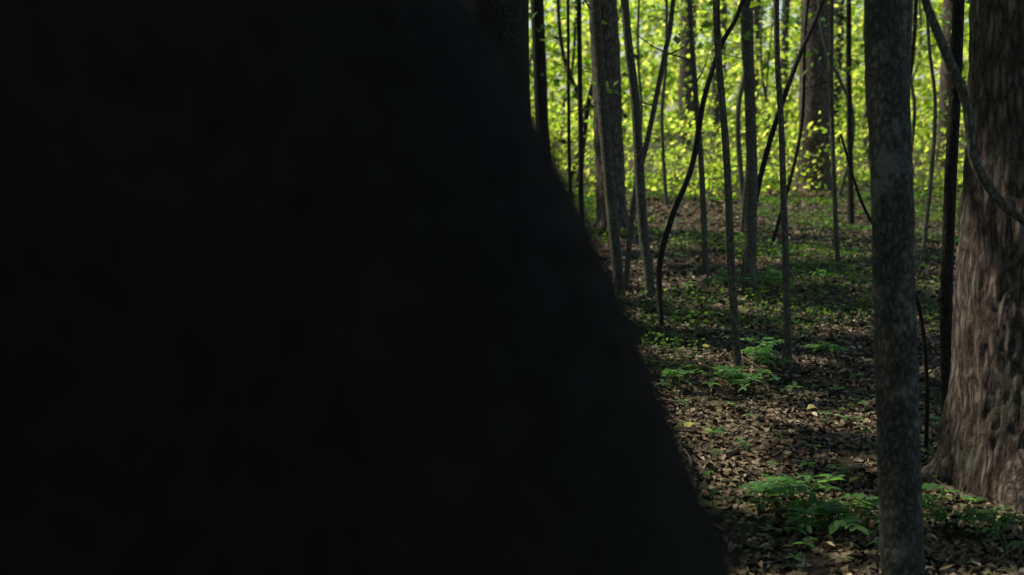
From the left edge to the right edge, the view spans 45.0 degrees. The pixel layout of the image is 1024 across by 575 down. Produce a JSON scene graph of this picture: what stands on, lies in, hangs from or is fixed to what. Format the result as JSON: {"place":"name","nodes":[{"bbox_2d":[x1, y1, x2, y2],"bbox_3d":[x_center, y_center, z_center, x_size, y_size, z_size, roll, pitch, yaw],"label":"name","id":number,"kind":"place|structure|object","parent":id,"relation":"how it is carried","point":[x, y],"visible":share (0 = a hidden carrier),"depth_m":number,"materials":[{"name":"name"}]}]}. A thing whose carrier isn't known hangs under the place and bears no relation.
{"place":"outdoors","nodes":[
{"label":"outdoors","id":0,"kind":"place"},
{"bbox_2d":[529,0,968,120],"label":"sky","id":1,"kind":"structure","parent":0,"point":[780,6],"materials":[{"name":"green plant"}]},
{"bbox_2d":[549,121,1023,574],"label":"ground","id":2,"kind":"structure","parent":0,"point":[846,459],"depth_m":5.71,"materials":[{"name":"brown plant"}]},
{"bbox_2d":[0,0,764,574],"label":"black bear","id":3,"kind":"object","parent":2,"relation":"on","point":[308,288],"visible":1,"depth_m":0.48},
{"bbox_2d":[467,0,529,104],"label":"oak tree","id":4,"kind":"object","parent":2,"relation":"on","point":[514,15],"visible":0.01,"depth_m":5.74,"materials":[{"name":"black plant"}]},
{"bbox_2d":[530,0,548,140],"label":"maple tree","id":5,"kind":"object","parent":2,"relation":"on","point":[538,44],"visible":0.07,"depth_m":11.77,"materials":[{"name":"black plant"}]},
{"bbox_2d":[529,17,566,67],"bbox_3d":[0.933,-5.039,20.627,1.946,6.610,1.706,0,8,0],"label":"sapling","id":6,"kind":"object","parent":2,"relation":"on","point":[531,57],"visible":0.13,"depth_m":20.93,"materials":[{"name":"green plant"}]},
{"bbox_2d":[560,0,576,151],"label":"sapling","id":7,"kind":"object","parent":2,"relation":"on","point":[573,53],"visible":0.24,"depth_m":26.58,"materials":[{"name":"brown plant"}]},
{"bbox_2d":[556,0,584,181],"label":"sapling","id":8,"kind":"object","parent":2,"relation":"on","point":[563,55],"visible":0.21,"depth_m":18.95,"materials":[{"name":"brown plant"}]},
{"bbox_2d":[529,0,619,187],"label":"sapling","id":9,"kind":"object","parent":2,"relation":"on","point":[542,26],"visible":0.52,"depth_m":8.91,"materials":[{"name":"brown plant"}]},
{"bbox_2d":[564,1,592,190],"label":"sapling","id":10,"kind":"object","parent":2,"relation":"on","point":[586,112],"visible":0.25,"depth_m":16.02,"materials":[{"name":"brown plant"}]},
{"bbox_2d":[577,0,583,212],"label":"sapling","id":11,"kind":"object","parent":2,"relation":"on","point":[579,79],"visible":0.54,"depth_m":9.90,"materials":[{"name":"brown plant"}]},
{"bbox_2d":[573,0,625,295],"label":"sapling","id":12,"kind":"object","parent":2,"relation":"on","point":[604,133],"visible":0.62,"depth_m":6.83,"materials":[{"name":"grey plant"}]},
{"bbox_2d":[588,0,637,231],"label":"oak tree","id":13,"kind":"object","parent":2,"relation":"on","point":[611,40],"visible":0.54,"depth_m":10.63,"materials":[{"name":"brown plant"}]},
{"bbox_2d":[529,0,969,127],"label":"sprig foliage","id":14,"kind":"object","parent":13,"relation":"attached to","point":[765,66],"visible":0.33,"depth_m":11.67,"materials":[{"name":"green plant"}]},
{"bbox_2d":[618,4,626,145],"bbox_3d":[2.845,-6.274,29.280,1.988,6.693,1.342,4,9,27],"label":"sapling","id":15,"kind":"object","parent":2,"relation":"on","point":[624,114],"visible":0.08,"depth_m":29.62,"materials":[{"name":"brown plant"}]},
{"bbox_2d":[621,0,654,298],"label":"sapling","id":16,"kind":"object","parent":2,"relation":"on","point":[643,235],"visible":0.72,"depth_m":6.68,"materials":[{"name":"brown plant"}]},
{"bbox_2d":[558,0,721,273],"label":"sapling","id":17,"kind":"object","parent":2,"relation":"on","point":[704,230],"visible":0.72,"depth_m":8.09,"materials":[{"name":"brown plant"}]},
{"bbox_2d":[618,0,686,205],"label":"sapling","id":18,"kind":"object","parent":2,"relation":"on","point":[666,14],"visible":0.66,"depth_m":13.85,"materials":[{"name":"brown plant"}]},
{"bbox_2d":[629,0,675,212],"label":"sapling","id":19,"kind":"object","parent":2,"relation":"on","point":[638,60],"visible":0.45,"depth_m":12.30,"materials":[{"name":"brown plant"}]},
{"bbox_2d":[582,0,750,292],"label":"sapling","id":20,"kind":"object","parent":2,"relation":"on","point":[706,24],"visible":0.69,"depth_m":6.99,"materials":[{"name":"brown plant"}]},
{"bbox_2d":[675,0,696,159],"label":"oak tree","id":21,"kind":"object","parent":2,"relation":"on","point":[684,74],"visible":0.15,"depth_m":28.76,"materials":[{"name":"brown plant"}]},
{"bbox_2d":[656,0,744,325],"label":"sapling","id":22,"kind":"object","parent":2,"relation":"on","point":[667,231],"visible":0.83,"depth_m":5.90,"materials":[{"name":"brown plant"}]},
{"bbox_2d":[698,4,730,145],"bbox_3d":[4.833,-6.474,30.511,1.649,6.703,2.086,0,8,0],"label":"sapling","id":23,"kind":"object","parent":2,"relation":"on","point":[710,66],"visible":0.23,"depth_m":30.62,"materials":[{"name":"brown plant"}]},
{"bbox_2d":[708,1,722,157],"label":"oak tree","id":24,"kind":"object","parent":2,"relation":"on","point":[716,114],"visible":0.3,"depth_m":29.75,"materials":[{"name":"brown plant"}]},
{"bbox_2d":[685,4,745,230],"bbox_3d":[2.225,-3.059,10.572,1.805,5.389,2.018,-6,10,-38],"label":"sapling","id":25,"kind":"object","parent":2,"relation":"on","point":[743,212],"visible":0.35,"depth_m":10.96,"materials":[{"name":"brown plant"}]},
{"bbox_2d":[663,363,777,391],"bbox_3d":[0.782,0.339,4.761,0.454,0.098,0.378,0,8,0],"label":"fern plant","id":26,"kind":"object","parent":2,"relation":"on","point":[743,379],"visible":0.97,"depth_m":4.70,"materials":[{"name":"green plant"}]},
{"bbox_2d":[720,0,726,143],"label":"oak tree","id":27,"kind":"object","parent":2,"relation":"on","point":[724,25],"visible":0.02,"depth_m":39.04,"materials":[{"name":"brown plant"}]},
{"bbox_2d":[713,0,762,378],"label":"sapling","id":28,"kind":"object","parent":2,"relation":"on","point":[734,321],"visible":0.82,"depth_m":4.81,"materials":[{"name":"brown plant"}]},
{"bbox_2d":[529,0,969,180],"bbox_3d":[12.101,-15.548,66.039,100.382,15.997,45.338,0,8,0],"label":"distant foliage","id":29,"kind":"object","parent":2,"relation":"on","point":[557,52],"visible":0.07,"depth_m":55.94,"materials":[{"name":"green plant"}]},
{"bbox_2d":[741,0,757,293],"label":"sapling","id":30,"kind":"object","parent":2,"relation":"on","point":[750,257],"visible":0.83,"depth_m":7.01,"materials":[{"name":"grey plant"}]},
{"bbox_2d":[548,83,965,200],"bbox_3d":[4.136,-2.072,17.368,16.758,1.464,6.428,0,8,0],"label":"shrub foliage","id":31,"kind":"object","parent":2,"relation":"on","point":[676,176],"visible":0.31,"depth_m":16.28,"materials":[{"name":"green plant"}]},
{"bbox_2d":[753,0,760,150],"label":"oak tree","id":32,"kind":"object","parent":2,"relation":"on","point":[755,19],"visible":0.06,"depth_m":36.15,"materials":[{"name":"brown plant"}]},
{"bbox_2d":[702,267,828,288],"bbox_3d":[1.417,-0.051,7.334,0.906,0.119,0.654,-4,9,-29],"label":"fern plant","id":33,"kind":"object","parent":2,"relation":"on","point":[725,280],"visible":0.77,"depth_m":7.26,"materials":[{"name":"green plant"}]},
{"bbox_2d":[759,0,773,172],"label":"sapling","id":34,"kind":"object","parent":2,"relation":"on","point":[763,82],"visible":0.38,"depth_m":22.93,"materials":[{"name":"brown plant"}]},
{"bbox_2d":[572,173,962,476],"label":"ground cover plants","id":35,"kind":"object","parent":2,"relation":"on","point":[778,251],"visible":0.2,"depth_m":8.40,"materials":[{"name":"green plant"}]},
{"bbox_2d":[735,7,800,208],"bbox_3d":[2.194,-3.553,12.815,1.597,5.762,1.538,0,8,0],"label":"sapling","id":36,"kind":"object","parent":2,"relation":"on","point":[738,139],"visible":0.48,"depth_m":12.86,"materials":[{"name":"brown plant"}]},
{"bbox_2d":[757,4,790,160],"bbox_3d":[6.060,-5.785,26.686,1.509,6.329,2.080,-5,9,-33],"label":"sapling","id":37,"kind":"object","parent":2,"relation":"on","point":[767,74],"visible":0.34,"depth_m":26.99,"materials":[{"name":"brown plant"}]},
{"bbox_2d":[739,476,814,532],"bbox_3d":[0.678,0.547,3.099,0.193,0.061,0.428,0,8,0],"label":"fern plant","id":38,"kind":"object","parent":2,"relation":"on","point":[793,520],"visible":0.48,"depth_m":3.07,"materials":[{"name":"green plant"}]},
{"bbox_2d":[683,310,875,482],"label":"yellow fallen leaves","id":39,"kind":"object","parent":2,"relation":"on","point":[851,479],"visible":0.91,"depth_m":3.87,"materials":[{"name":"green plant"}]},
{"bbox_2d":[738,0,824,289],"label":"sapling","id":40,"kind":"object","parent":2,"relation":"on","point":[785,95],"visible":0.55,"depth_m":7.09,"materials":[{"name":"brown plant"}]},
{"bbox_2d":[773,0,789,154],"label":"oak tree","id":41,"kind":"object","parent":2,"relation":"on","point":[785,4],"visible":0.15,"depth_m":33.34,"materials":[{"name":"brown plant"}]},
{"bbox_2d":[774,0,791,370],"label":"sapling","id":42,"kind":"object","parent":2,"relation":"on","point":[785,274],"visible":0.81,"depth_m":4.99,"materials":[{"name":"brown plant"}]},
{"bbox_2d":[740,336,848,371],"bbox_3d":[1.193,0.280,5.188,0.464,0.088,0.458,0,8,0],"label":"fern plant","id":43,"kind":"object","parent":2,"relation":"on","point":[763,358],"visible":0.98,"depth_m":5.22,"materials":[{"name":"green plant"}]},
{"bbox_2d":[587,217,1023,572],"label":"fallen twigs","id":44,"kind":"object","parent":2,"relation":"on","point":[850,468],"visible":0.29,"depth_m":4.93,"materials":[{"name":"brown wood"}]},
{"bbox_2d":[756,0,861,248],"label":"sapling","id":45,"kind":"object","parent":2,"relation":"on","point":[804,88],"visible":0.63,"depth_m":9.40,"materials":[{"name":"brown plant"}]},
{"bbox_2d":[790,0,838,192],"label":"oak tree","id":46,"kind":"object","parent":2,"relation":"on","point":[816,97],"visible":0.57,"depth_m":16.03,"materials":[{"name":"brown plant"}]},
{"bbox_2d":[637,213,1008,570],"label":"seedling plants","id":47,"kind":"object","parent":2,"relation":"on","point":[839,472],"visible":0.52,"depth_m":4.20,"materials":[{"name":"green plant"}]},
{"bbox_2d":[808,0,853,225],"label":"sapling","id":48,"kind":"object","parent":2,"relation":"on","point":[850,200],"visible":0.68,"depth_m":11.89,"materials":[{"name":"brown plant"}]},
{"bbox_2d":[817,0,854,196],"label":"sapling","id":49,"kind":"object","parent":2,"relation":"on","point":[842,184],"visible":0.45,"depth_m":15.02,"materials":[{"name":"brown plant"}]},
{"bbox_2d":[830,0,843,153],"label":"sapling","id":50,"kind":"object","parent":2,"relation":"on","point":[837,23],"visible":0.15,"depth_m":31.57,"materials":[{"name":"brown plant"}]},
{"bbox_2d":[834,0,844,153],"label":"oak tree","id":51,"kind":"object","parent":2,"relation":"on","point":[840,68],"visible":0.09,"depth_m":31.88,"materials":[{"name":"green plant"}]},
{"bbox_2d":[829,0,857,270],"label":"sapling","id":52,"kind":"object","parent":2,"relation":"on","point":[832,145],"visible":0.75,"depth_m":7.86,"materials":[{"name":"brown plant"}]},
{"bbox_2d":[834,1,862,152],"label":"sapling","id":53,"kind":"object","parent":2,"relation":"on","point":[836,66],"visible":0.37,"depth_m":31.60,"materials":[{"name":"brown plant"}]},
{"bbox_2d":[749,473,961,535],"bbox_3d":[0.853,0.532,3.090,0.461,0.099,0.465,-4,9,-27],"label":"fern plant","id":54,"kind":"object","parent":2,"relation":"on","point":[823,508],"visible":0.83,"depth_m":3.05,"materials":[{"name":"green plant"}]},
{"bbox_2d":[862,98,868,160],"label":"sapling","id":55,"kind":"object","parent":2,"relation":"on","point":[866,159],"visible":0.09,"depth_m":27.46,"materials":[{"name":"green plant"}]},
{"bbox_2d":[840,134,929,447],"bbox_3d":[1.097,0.036,3.639,0.300,0.971,0.014,0,8,0],"label":"thin tree trunk","id":56,"kind":"object","parent":2,"relation":"on","point":[927,394],"visible":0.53,"depth_m":3.65,"materials":[{"name":"brown plant"}]},
{"bbox_2d":[863,0,924,574],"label":"maple tree","id":57,"kind":"object","parent":2,"relation":"on","point":[901,523],"visible":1,"depth_m":2.48,"materials":[{"name":"grey plant"}]},
{"bbox_2d":[862,9,941,165],"bbox_3d":[6.441,-5.053,20.681,1.985,6.610,1.401,2,8,12],"label":"sapling","id":58,"kind":"object","parent":2,"relation":"on","point":[865,143],"visible":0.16,"depth_m":20.97,"materials":[{"name":"brown plant"}]},
{"bbox_2d":[905,0,912,104],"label":"sapling","id":59,"kind":"object","parent":2,"relation":"on","point":[909,15],"visible":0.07,"depth_m":5.88,"materials":[{"name":"brown plant"}]},
{"bbox_2d":[910,76,915,150],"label":"sapling","id":60,"kind":"object","parent":2,"relation":"on","point":[914,108],"visible":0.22,"depth_m":11.34,"materials":[{"name":"brown plant"}]},
{"bbox_2d":[911,0,917,75],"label":"sapling","id":61,"kind":"object","parent":2,"relation":"on","point":[914,28],"visible":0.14,"depth_m":12.73,"materials":[{"name":"brown plant"}]},
{"bbox_2d":[912,0,936,80],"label":"sapling","id":62,"kind":"object","parent":2,"relation":"on","point":[920,23],"visible":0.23,"depth_m":23.92,"materials":[{"name":"brown plant"}]},
{"bbox_2d":[920,434,936,449],"bbox_3d":[1.350,0.481,3.821,0.225,0.061,0.159,-6,10,-37],"label":"fern plant","id":63,"kind":"object","parent":2,"relation":"on","point":[929,441],"visible":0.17,"depth_m":3.79,"materials":[{"name":"green plant"}]},
{"bbox_2d":[919,0,969,266],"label":"sapling","id":64,"kind":"object","parent":2,"relation":"on","point":[928,201],"visible":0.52,"depth_m":7.96,"materials":[{"name":"brown plant"}]},
{"bbox_2d":[933,0,958,186],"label":"oak tree","id":65,"kind":"object","parent":2,"relation":"on","point":[944,77],"visible":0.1,"depth_m":17.72,"materials":[{"name":"green plant"}]},
{"bbox_2d":[940,0,964,416],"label":"sapling","id":66,"kind":"object","parent":2,"relation":"on","point":[949,211],"visible":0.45,"depth_m":3.82,"materials":[{"name":"black plant"}]},
{"bbox_2d":[921,0,1023,513],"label":"oak tree","id":67,"kind":"object","parent":2,"relation":"on","point":[980,443],"visible":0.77,"depth_m":3.17,"materials":[{"name":"brown plant"}]},
{"bbox_2d":[921,0,1023,224],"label":"hanging vine","id":68,"kind":"object","parent":67,"relation":"hanging from","point":[998,198],"visible":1,"depth_m":2.92,"materials":[{"name":"grey plant"}]},
{"bbox_2d":[923,504,1023,555],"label":"fern plant","id":69,"kind":"object","parent":2,"relation":"on","point":[989,519],"visible":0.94,"depth_m":2.94,"materials":[{"name":"green plant"}]}
]}

